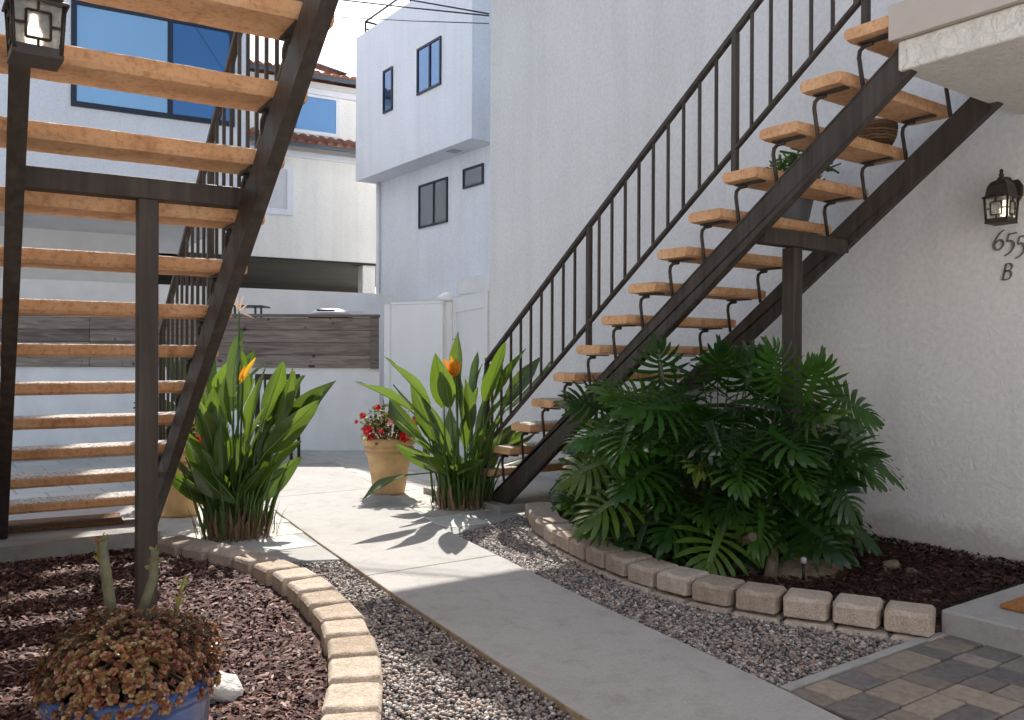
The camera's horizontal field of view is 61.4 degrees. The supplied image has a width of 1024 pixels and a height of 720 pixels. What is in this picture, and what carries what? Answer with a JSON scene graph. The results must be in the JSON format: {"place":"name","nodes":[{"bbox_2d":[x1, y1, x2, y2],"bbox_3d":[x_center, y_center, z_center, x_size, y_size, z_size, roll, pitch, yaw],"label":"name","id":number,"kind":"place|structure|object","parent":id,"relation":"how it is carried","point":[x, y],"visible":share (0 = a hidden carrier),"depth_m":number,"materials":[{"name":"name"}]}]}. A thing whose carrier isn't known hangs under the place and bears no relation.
{"place":"outdoors","nodes":[
{"label":"outdoors","id":0,"kind":"place"},
{"bbox_2d":[10,432,525,565],"bbox_3d":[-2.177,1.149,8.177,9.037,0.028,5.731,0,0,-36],"label":"flagstone paving","id":1,"kind":"structure","parent":0,"point":[355,461],"depth_m":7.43,"materials":[{"name":"grey concrete"}]},
{"bbox_2d":[0,505,159,564],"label":"stair pad","id":2,"kind":"object","parent":1,"relation":"on","point":[22,546],"visible":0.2,"depth_m":5.11,"materials":[{"name":"grey concrete"}]},
{"bbox_2d":[8,513,123,532],"bbox_3d":[-2.961,1.030,5.399,0.940,0.018,0.360,0,0,-28],"label":"doormat","id":3,"kind":"object","parent":2,"relation":"on","point":[41,524],"visible":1,"depth_m":5.42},
{"bbox_2d":[0,0,338,617],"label":"staircase","id":4,"kind":"structure","parent":2,"relation":"on","point":[300,29],"depth_m":3.37,"materials":[{"name":"brown paint"}]},
{"bbox_2d":[161,418,200,517],"bbox_3d":[-2.422,0.736,6.334,0.561,0.799,0.581,0,0,3],"label":"potted plant","id":5,"kind":"object","parent":1,"relation":"on","point":[177,504],"visible":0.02,"depth_m":6.19,"materials":[{"name":"beige plant"}]},
{"bbox_2d":[0,365,381,449],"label":"garden wall","id":6,"kind":"structure","parent":1,"relation":"on","point":[346,400],"depth_m":10.80,"materials":[{"name":"white paint"}]},
{"bbox_2d":[0,314,379,368],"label":"board fence","id":7,"kind":"object","parent":6,"relation":"on","point":[320,342],"visible":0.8,"depth_m":10.75,"materials":[{"name":"wood"}]},
{"bbox_2d":[0,278,392,415],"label":"yard wall","id":8,"kind":"structure","parent":1,"relation":"on","point":[278,301],"depth_m":13.01,"materials":[{"name":"white paint"}]},
{"bbox_2d":[348,294,364,311],"bbox_3d":[-2.492,-0.916,13.825,0.280,0.270,0.016,0,0,-29],"label":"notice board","id":9,"kind":"object","parent":8,"relation":"attached to","point":[356,302],"visible":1,"depth_m":13.81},
{"bbox_2d":[133,346,265,442],"bbox_3d":[-2.949,0.455,8.211,1.195,1.387,1.464,0,0,-9],"label":"bird of paradise","id":10,"kind":"object","parent":1,"relation":"on","point":[215,378],"visible":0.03,"depth_m":8.22,"materials":[{"name":"green plant"}]},
{"bbox_2d":[133,296,335,542],"bbox_3d":[-1.712,0.353,5.634,1.000,1.581,1.101,0,0,15],"label":"bird of paradise","id":11,"kind":"object","parent":1,"relation":"on","point":[229,486],"visible":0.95,"depth_m":5.54,"materials":[{"name":"green plant"}]},
{"bbox_2d":[233,305,269,313],"bbox_3d":[-3.624,0.198,11.999,0.400,1.900,0.400,0,0,0],"label":"patio table","id":12,"kind":"object","parent":1,"relation":"on","point":[255,307],"visible":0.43,"depth_m":11.81,"materials":[{"name":"black metal"}]},
{"bbox_2d":[255,374,299,459],"bbox_3d":[-2.645,0.658,9.544,0.520,1.000,0.528,0,0,-4],"label":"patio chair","id":13,"kind":"object","parent":1,"relation":"on","point":[265,378],"visible":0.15,"depth_m":9.76,"materials":[{"name":"black metal"}]},
{"bbox_2d":[308,309,352,317],"bbox_3d":[-2.464,0.229,11.690,0.600,1.850,0.620,0,0,0],"label":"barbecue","id":14,"kind":"object","parent":1,"relation":"on","point":[329,311],"visible":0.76,"depth_m":11.49,"materials":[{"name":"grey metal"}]},
{"bbox_2d":[354,400,417,494],"bbox_3d":[-1.044,0.740,7.358,0.581,0.799,0.561,0,0,0],"label":"potted plant","id":15,"kind":"object","parent":1,"relation":"on","point":[386,458],"visible":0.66,"depth_m":7.24,"materials":[{"name":"red plant"}]},
{"bbox_2d":[384,301,444,455],"bbox_3d":[-1.179,0.232,10.338,0.803,1.860,0.090,0,0,27],"label":"vinyl fence","id":16,"kind":"object","parent":1,"relation":"on","point":[413,338],"visible":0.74,"depth_m":10.34,"materials":[{"name":"white plastic"}]},
{"bbox_2d":[437,292,457,447],"bbox_3d":[-0.774,0.176,10.300,0.260,1.977,0.260,0,0,0],"label":"gate post","id":17,"kind":"object","parent":1,"relation":"on","point":[447,297],"visible":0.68,"depth_m":10.23,"materials":[{"name":"white plastic"}]},
{"bbox_2d":[452,290,488,457],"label":"garden gate","id":18,"kind":"structure","parent":17,"relation":"attached to","point":[471,319],"depth_m":9.51,"materials":[{"name":"white plastic"}]},
{"bbox_2d":[355,332,549,510],"bbox_3d":[-0.409,0.469,6.706,1.464,1.387,1.195,0,0,0],"label":"bird of paradise","id":19,"kind":"object","parent":1,"relation":"on","point":[461,485],"visible":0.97,"depth_m":6.61,"materials":[{"name":"green plant"}]},
{"bbox_2d":[423,476,584,512],"bbox_3d":[0.092,1.162,7.318,1.280,0.125,1.150,0,0,-36],"label":"stair footing","id":20,"kind":"object","parent":1,"relation":"on","point":[537,488],"visible":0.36,"depth_m":6.95,"materials":[{"name":"grey concrete"}]},
{"bbox_2d":[482,0,1002,552],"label":"staircase","id":21,"kind":"structure","parent":20,"relation":"on","point":[862,100],"depth_m":4.97,"materials":[{"name":"black metal"}]},
{"bbox_2d":[764,148,840,221],"bbox_3d":[1.831,-1.120,5.455,0.477,0.532,0.473,0,0,25],"label":"potted plant","id":22,"kind":"object","parent":21,"relation":"on","point":[800,209],"visible":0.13,"depth_m":5.34,"materials":[{"name":"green plant"}]},
{"bbox_2d":[858,118,898,145],"bbox_3d":[2.110,-1.323,5.043,0.279,0.179,0.279,0,0,-36],"label":"wicker basket","id":23,"kind":"object","parent":21,"relation":"on","point":[883,130],"visible":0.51,"depth_m":4.93,"materials":[{"name":"brown wicker"}]},
{"bbox_2d":[250,0,408,293],"label":"sky","id":24,"kind":"structure","parent":0,"point":[338,52],"materials":[{"name":"white"}]},
{"bbox_2d":[264,462,843,719],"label":"walkway","id":25,"kind":"structure","parent":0,"point":[574,655],"depth_m":3.77,"materials":[{"name":"concrete"}]},
{"bbox_2d":[362,472,434,499],"bbox_3d":[-0.732,0.959,6.880,0.914,0.266,0.219,0,0,-10],"label":"fallen leaf","id":26,"kind":"object","parent":25,"relation":"on","point":[379,484],"visible":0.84,"depth_m":6.86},
{"bbox_2d":[457,516,903,687],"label":"gravel","id":27,"kind":"structure","parent":0,"point":[512,540],"depth_m":3.80,"materials":[{"name":"grey gravel"}]},
{"bbox_2d":[791,635,1023,719],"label":"paver patio","id":28,"kind":"structure","parent":0,"point":[949,677],"depth_m":3.06,"materials":[{"name":"beige concrete"}]},
{"label":"ground","id":29,"kind":"structure","parent":0,"visible":0},
{"bbox_2d":[0,0,245,282],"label":"white house","id":30,"kind":"structure","parent":29,"relation":"on","point":[91,26],"depth_m":10.95,"materials":[{"name":"paint"}]},
{"bbox_2d":[71,0,234,126],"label":"window","id":31,"kind":"structure","parent":30,"relation":"in","point":[93,26],"depth_m":10.86,"materials":[{"name":"blue glass"}]},
{"bbox_2d":[0,548,327,719],"bbox_3d":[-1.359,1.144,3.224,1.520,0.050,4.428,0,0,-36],"label":"mulch","id":32,"kind":"object","parent":29,"relation":"on","point":[85,562],"visible":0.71,"depth_m":3.77,"materials":[{"name":"brown plant"}]},
{"bbox_2d":[28,532,229,719],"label":"potted succulent","id":33,"kind":"object","parent":32,"relation":"on","point":[114,662],"visible":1,"depth_m":1.97,"materials":[{"name":"brown plant"}]},
{"bbox_2d":[158,535,201,557],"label":"kerb block","id":34,"kind":"structure","parent":32,"relation":"on","point":[173,546],"depth_m":5.04,"materials":[{"name":"beige concrete"}]},
{"bbox_2d":[182,541,228,562],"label":"kerb block","id":35,"kind":"structure","parent":32,"relation":"on","point":[199,551],"depth_m":4.92,"materials":[{"name":"beige concrete"}]},
{"bbox_2d":[210,670,243,703],"bbox_3d":[-1.038,1.149,2.981,0.188,0.150,0.271,0,0,-70],"label":"rock","id":36,"kind":"object","parent":32,"relation":"on","point":[229,688],"visible":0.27,"depth_m":2.90,"materials":[{"name":"white stone"}]},
{"bbox_2d":[208,545,257,568],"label":"kerb block","id":37,"kind":"structure","parent":32,"relation":"on","point":[224,556],"depth_m":4.79,"materials":[{"name":"beige concrete"}]},
{"bbox_2d":[232,552,279,576],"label":"kerb block","id":38,"kind":"structure","parent":32,"relation":"on","point":[245,563],"depth_m":4.64,"materials":[{"name":"beige concrete"}]},
{"bbox_2d":[253,559,299,585],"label":"kerb block","id":39,"kind":"structure","parent":32,"relation":"on","point":[263,572],"depth_m":4.46,"materials":[{"name":"beige concrete"}]},
{"bbox_2d":[272,567,318,595],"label":"kerb block","id":40,"kind":"structure","parent":32,"relation":"on","point":[281,579],"depth_m":4.28,"materials":[{"name":"beige concrete"}]},
{"bbox_2d":[287,577,336,607],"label":"kerb block","id":41,"kind":"structure","parent":32,"relation":"on","point":[297,589],"depth_m":4.09,"materials":[{"name":"beige concrete"}]},
{"bbox_2d":[300,590,349,621],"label":"kerb block","id":42,"kind":"structure","parent":32,"relation":"on","point":[310,602],"depth_m":3.87,"materials":[{"name":"beige concrete"}]},
{"bbox_2d":[312,602,364,636],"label":"kerb block","id":43,"kind":"structure","parent":32,"relation":"on","point":[322,615],"depth_m":3.67,"materials":[{"name":"beige concrete"}]},
{"bbox_2d":[321,619,370,655],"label":"kerb block","id":44,"kind":"structure","parent":32,"relation":"on","point":[342,628],"depth_m":3.44,"materials":[{"name":"beige concrete"}]},
{"bbox_2d":[321,712,380,719],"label":"kerb block","id":45,"kind":"structure","parent":32,"relation":"on","point":[361,716],"depth_m":2.61,"materials":[{"name":"beige concrete"}]},
{"bbox_2d":[321,682,382,719],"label":"kerb block","id":46,"kind":"structure","parent":32,"relation":"on","point":[353,697],"depth_m":2.75,"materials":[{"name":"beige concrete"}]},
{"bbox_2d":[327,635,379,663],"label":"kerb block","id":47,"kind":"structure","parent":32,"relation":"on","point":[353,646],"depth_m":3.22,"materials":[{"name":"beige concrete"}]},
{"bbox_2d":[328,656,382,701],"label":"kerb block","id":48,"kind":"structure","parent":32,"relation":"on","point":[355,669],"depth_m":2.98,"materials":[{"name":"beige concrete"}]},
{"bbox_2d":[159,59,375,292],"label":"cream house","id":49,"kind":"structure","parent":29,"relation":"on","point":[317,231],"depth_m":18.10,"materials":[{"name":"paint"}]},
{"bbox_2d":[266,164,292,215],"bbox_3d":[-5.039,-3.469,17.276,1.300,1.040,0.029,0,0,-29],"label":"window","id":50,"kind":"structure","parent":49,"relation":"in","point":[281,201],"depth_m":17.50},
{"bbox_2d":[294,94,339,137],"bbox_3d":[-4.178,-5.178,18.153,1.110,0.860,0.029,0,0,-29],"label":"window","id":51,"kind":"structure","parent":49,"relation":"in","point":[319,116],"depth_m":18.22,"materials":[{"name":"blue glass"}]},
{"bbox_2d":[356,0,490,301],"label":"tall white house","id":52,"kind":"structure","parent":29,"relation":"on","point":[423,126],"depth_m":14.64,"materials":[{"name":"paint"}]},
{"bbox_2d":[382,66,392,113],"bbox_3d":[-2.216,-4.808,15.364,0.029,0.770,0.350,0,0,-36],"label":"window","id":53,"kind":"structure","parent":52,"relation":"in","point":[387,78],"depth_m":15.38,"materials":[{"name":"blue glass"}]},
{"bbox_2d":[416,36,441,95],"bbox_3d":[-1.373,-4.837,14.196,0.029,0.780,0.770,0,0,-36],"label":"window","id":54,"kind":"structure","parent":52,"relation":"in","point":[428,56],"depth_m":14.17,"materials":[{"name":"blue glass"}]},
{"bbox_2d":[418,177,447,228],"bbox_3d":[-1.373,-2.711,14.923,0.029,0.765,0.970,0,0,-36],"label":"window","id":55,"kind":"structure","parent":52,"relation":"in","point":[433,195],"depth_m":14.88,"materials":[{"name":"grey glass"}]},
{"bbox_2d":[462,163,483,188],"bbox_3d":[-0.629,-2.961,13.892,0.029,0.325,0.590,0,0,-36],"label":"window","id":56,"kind":"structure","parent":52,"relation":"in","point":[472,176],"depth_m":13.89,"materials":[{"name":"grey glass"}]},
{"bbox_2d":[293,560,576,719],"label":"gravel","id":57,"kind":"structure","parent":29,"relation":"on","point":[403,638],"depth_m":3.23,"materials":[{"name":"grey gravel"}]},
{"bbox_2d":[489,0,1023,655],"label":"apartment building","id":58,"kind":"structure","parent":29,"relation":"on","point":[913,312],"depth_m":5.69,"materials":[{"name":"grey paint"}]},
{"bbox_2d":[334,16,488,23],"bbox_3d":[-6.204,-5.632,12.118,13.591,4.269,0.009,0,0,28],"label":"overhead wire","id":59,"kind":"object","parent":58,"relation":"attached to","point":[411,20],"visible":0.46,"depth_m":9.33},
{"bbox_2d":[341,0,488,15],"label":"overhead wire","id":60,"kind":"object","parent":58,"relation":"attached to","point":[416,8],"visible":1,"depth_m":9.36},
{"bbox_2d":[409,0,488,14],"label":"overhead wire","id":61,"kind":"object","parent":58,"relation":"attached to","point":[449,6],"visible":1,"depth_m":9.17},
{"bbox_2d":[981,169,1023,225],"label":"wall lantern","id":62,"kind":"object","parent":58,"relation":"attached to","point":[1002,197],"depth_m":4.59,"materials":[{"name":"black metal"}]},
{"bbox_2d":[992,230,1023,279],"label":"house number","id":63,"kind":"object","parent":58,"relation":"attached to","point":[1000,248],"visible":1,"depth_m":4.75,"materials":[{"name":"grey metal"}]},
{"bbox_2d":[1000,596,1023,612],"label":"doormat","id":64,"kind":"object","parent":58,"relation":"on","point":[1017,604],"visible":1,"depth_m":3.66,"materials":[{"name":"brown fabric"}]},
{"bbox_2d":[554,498,1023,632],"bbox_3d":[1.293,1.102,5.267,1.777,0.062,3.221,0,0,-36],"label":"mulch","id":65,"kind":"object","parent":29,"relation":"on","point":[964,564],"visible":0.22,"depth_m":4.42,"materials":[{"name":"red plant"}]},
{"bbox_2d":[528,531,543,540],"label":"kerb block","id":66,"kind":"structure","parent":65,"relation":"on","point":[533,534],"depth_m":5.68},
{"bbox_2d":[525,502,552,518],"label":"kerb block","id":67,"kind":"structure","parent":65,"relation":"on","point":[537,504],"depth_m":6.24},
{"bbox_2d":[528,507,558,523],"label":"kerb block","id":68,"kind":"structure","parent":65,"relation":"on","point":[537,510],"depth_m":6.00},
{"bbox_2d":[531,512,559,530],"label":"kerb block","id":69,"kind":"structure","parent":65,"relation":"on","point":[534,516],"depth_m":5.80,"materials":[{"name":"beige concrete"}]},
{"bbox_2d":[537,538,555,546],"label":"kerb block","id":70,"kind":"structure","parent":65,"relation":"on","point":[545,542],"depth_m":5.43,"materials":[{"name":"beige concrete"}]},
{"bbox_2d":[535,517,568,536],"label":"kerb block","id":71,"kind":"structure","parent":65,"relation":"on","point":[540,523],"depth_m":5.59,"materials":[{"name":"beige concrete"}]},
{"bbox_2d":[547,546,568,554],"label":"kerb block","id":72,"kind":"structure","parent":65,"relation":"on","point":[558,550],"depth_m":5.24,"materials":[{"name":"beige concrete"}]},
{"bbox_2d":[544,524,577,543],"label":"kerb block","id":73,"kind":"structure","parent":65,"relation":"on","point":[551,531],"depth_m":5.37,"materials":[{"name":"beige concrete"}]},
{"bbox_2d":[556,530,576,551],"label":"kerb block","id":74,"kind":"structure","parent":65,"relation":"on","point":[563,538],"depth_m":5.18,"materials":[{"name":"beige concrete"}]},
{"bbox_2d":[563,553,585,562],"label":"kerb block","id":75,"kind":"structure","parent":65,"relation":"on","point":[572,557],"depth_m":5.03,"materials":[{"name":"beige concrete"}]},
{"bbox_2d":[569,536,611,559],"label":"kerb block","id":76,"kind":"structure","parent":75,"relation":"on","point":[577,550],"depth_m":4.98,"materials":[{"name":"beige concrete"}]},
{"bbox_2d":[578,561,605,571],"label":"kerb block","id":77,"kind":"structure","parent":65,"relation":"on","point":[587,565],"depth_m":4.82,"materials":[{"name":"beige concrete"}]},
{"bbox_2d":[586,543,623,567],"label":"kerb block","id":78,"kind":"structure","parent":77,"relation":"on","point":[595,555],"depth_m":4.78,"materials":[{"name":"beige concrete"}]},
{"bbox_2d":[597,570,627,582],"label":"kerb block","id":79,"kind":"structure","parent":65,"relation":"on","point":[612,575],"depth_m":4.62,"materials":[{"name":"beige concrete"}]},
{"bbox_2d":[605,550,652,576],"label":"kerb block","id":80,"kind":"structure","parent":79,"relation":"on","point":[618,563],"depth_m":4.59,"materials":[{"name":"beige concrete"}]},
{"bbox_2d":[620,580,658,593],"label":"kerb block","id":81,"kind":"structure","parent":65,"relation":"on","point":[645,589],"depth_m":4.40,"materials":[{"name":"beige concrete"}]},
{"bbox_2d":[628,558,677,587],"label":"kerb block","id":82,"kind":"structure","parent":81,"relation":"on","point":[645,572],"depth_m":4.41,"materials":[{"name":"beige concrete"}]},
{"bbox_2d":[650,590,693,603],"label":"kerb block","id":83,"kind":"structure","parent":65,"relation":"on","point":[670,596],"depth_m":4.22,"materials":[{"name":"beige concrete"}]},
{"bbox_2d":[657,566,708,595],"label":"kerb block","id":84,"kind":"structure","parent":83,"relation":"on","point":[680,580],"depth_m":4.23,"materials":[{"name":"beige concrete"}]},
{"bbox_2d":[687,600,736,614],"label":"kerb block","id":85,"kind":"structure","parent":65,"relation":"on","point":[714,607],"depth_m":4.05,"materials":[{"name":"beige concrete"}]},
{"bbox_2d":[692,574,745,606],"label":"kerb block","id":86,"kind":"structure","parent":85,"relation":"on","point":[719,590],"depth_m":4.07,"materials":[{"name":"beige concrete"}]},
{"bbox_2d":[548,332,907,580],"bbox_3d":[1.226,0.557,5.091,2.004,1.447,1.901,0,0,-36],"label":"philodendron","id":87,"kind":"object","parent":65,"relation":"on","point":[721,471],"visible":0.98,"depth_m":4.65,"materials":[{"name":"green plant"}]},
{"bbox_2d":[731,609,784,623],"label":"kerb block","id":88,"kind":"structure","parent":65,"relation":"on","point":[775,618],"depth_m":3.91,"materials":[{"name":"beige concrete"}]},
{"bbox_2d":[736,581,786,614],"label":"kerb block","id":89,"kind":"structure","parent":65,"relation":"on","point":[760,597],"depth_m":3.93,"materials":[{"name":"beige concrete"}]},
{"bbox_2d":[800,557,806,583],"bbox_3d":[1.471,1.059,4.348,0.036,0.135,0.036,0,0,-36],"label":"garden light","id":90,"kind":"object","parent":65,"relation":"on","point":[803,561],"visible":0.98,"depth_m":4.34,"materials":[{"name":"black metal"}]},
{"bbox_2d":[783,617,835,633],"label":"kerb block","id":91,"kind":"structure","parent":65,"relation":"on","point":[828,625],"depth_m":3.81,"materials":[{"name":"beige concrete"}]},
{"bbox_2d":[783,588,832,620],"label":"kerb block","id":92,"kind":"structure","parent":91,"relation":"on","point":[809,604],"depth_m":3.83,"materials":[{"name":"beige concrete"}]},
{"bbox_2d":[777,557,847,581],"bbox_3d":[1.617,1.138,4.607,0.536,0.177,0.376,0,0,-60],"label":"rock","id":93,"kind":"object","parent":65,"relation":"on","point":[792,567],"visible":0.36,"depth_m":4.47,"materials":[{"name":"grey stone"}]},
{"bbox_2d":[834,624,890,637],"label":"kerb block","id":94,"kind":"structure","parent":65,"relation":"on","point":[880,632],"depth_m":3.70,"materials":[{"name":"beige concrete"}]},
{"bbox_2d":[832,593,883,628],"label":"kerb block","id":95,"kind":"structure","parent":94,"relation":"on","point":[858,610],"depth_m":3.73,"materials":[{"name":"beige concrete"}]},
{"bbox_2d":[882,559,899,571],"bbox_3d":[2.034,1.111,4.631,0.096,0.082,0.100,0,0,-36],"label":"rock","id":96,"kind":"object","parent":65,"relation":"on","point":[890,563],"visible":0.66,"depth_m":4.60,"materials":[{"name":"stone"}]},
{"bbox_2d":[905,568,917,576],"bbox_3d":[2.098,1.113,4.506,0.096,0.048,0.075,0,0,-36],"label":"rock","id":97,"kind":"object","parent":65,"relation":"on","point":[913,569],"visible":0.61,"depth_m":4.49,"materials":[{"name":"grey stone"}]},
{"bbox_2d":[889,632,945,644],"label":"kerb block","id":98,"kind":"structure","parent":65,"relation":"on","point":[896,636],"depth_m":3.62,"materials":[{"name":"beige concrete"}]},
{"bbox_2d":[884,600,935,636],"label":"kerb block","id":99,"kind":"structure","parent":98,"relation":"on","point":[917,619],"depth_m":3.63,"materials":[{"name":"beige concrete"}]},
{"bbox_2d":[780,632,944,692],"bbox_3d":[1.389,1.196,3.346,1.065,0.084,0.040,0,0,-36],"label":"paver edging","id":100,"kind":"object","parent":29,"relation":"on","point":[795,685],"visible":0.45,"depth_m":3.27,"materials":[{"name":"grey concrete"}]},
{"bbox_3d":[-1.038,-1.587,-1.004,3.135,5.650,11.600,0,0,-36],"label":"house wall","id":101,"kind":"object","parent":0,"visible":0},
{"bbox_2d":[1,0,69,71],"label":"wall lantern","id":102,"kind":"object","parent":101,"relation":"attached to","point":[35,30],"depth_m":2.21,"materials":[{"name":"black metal"}]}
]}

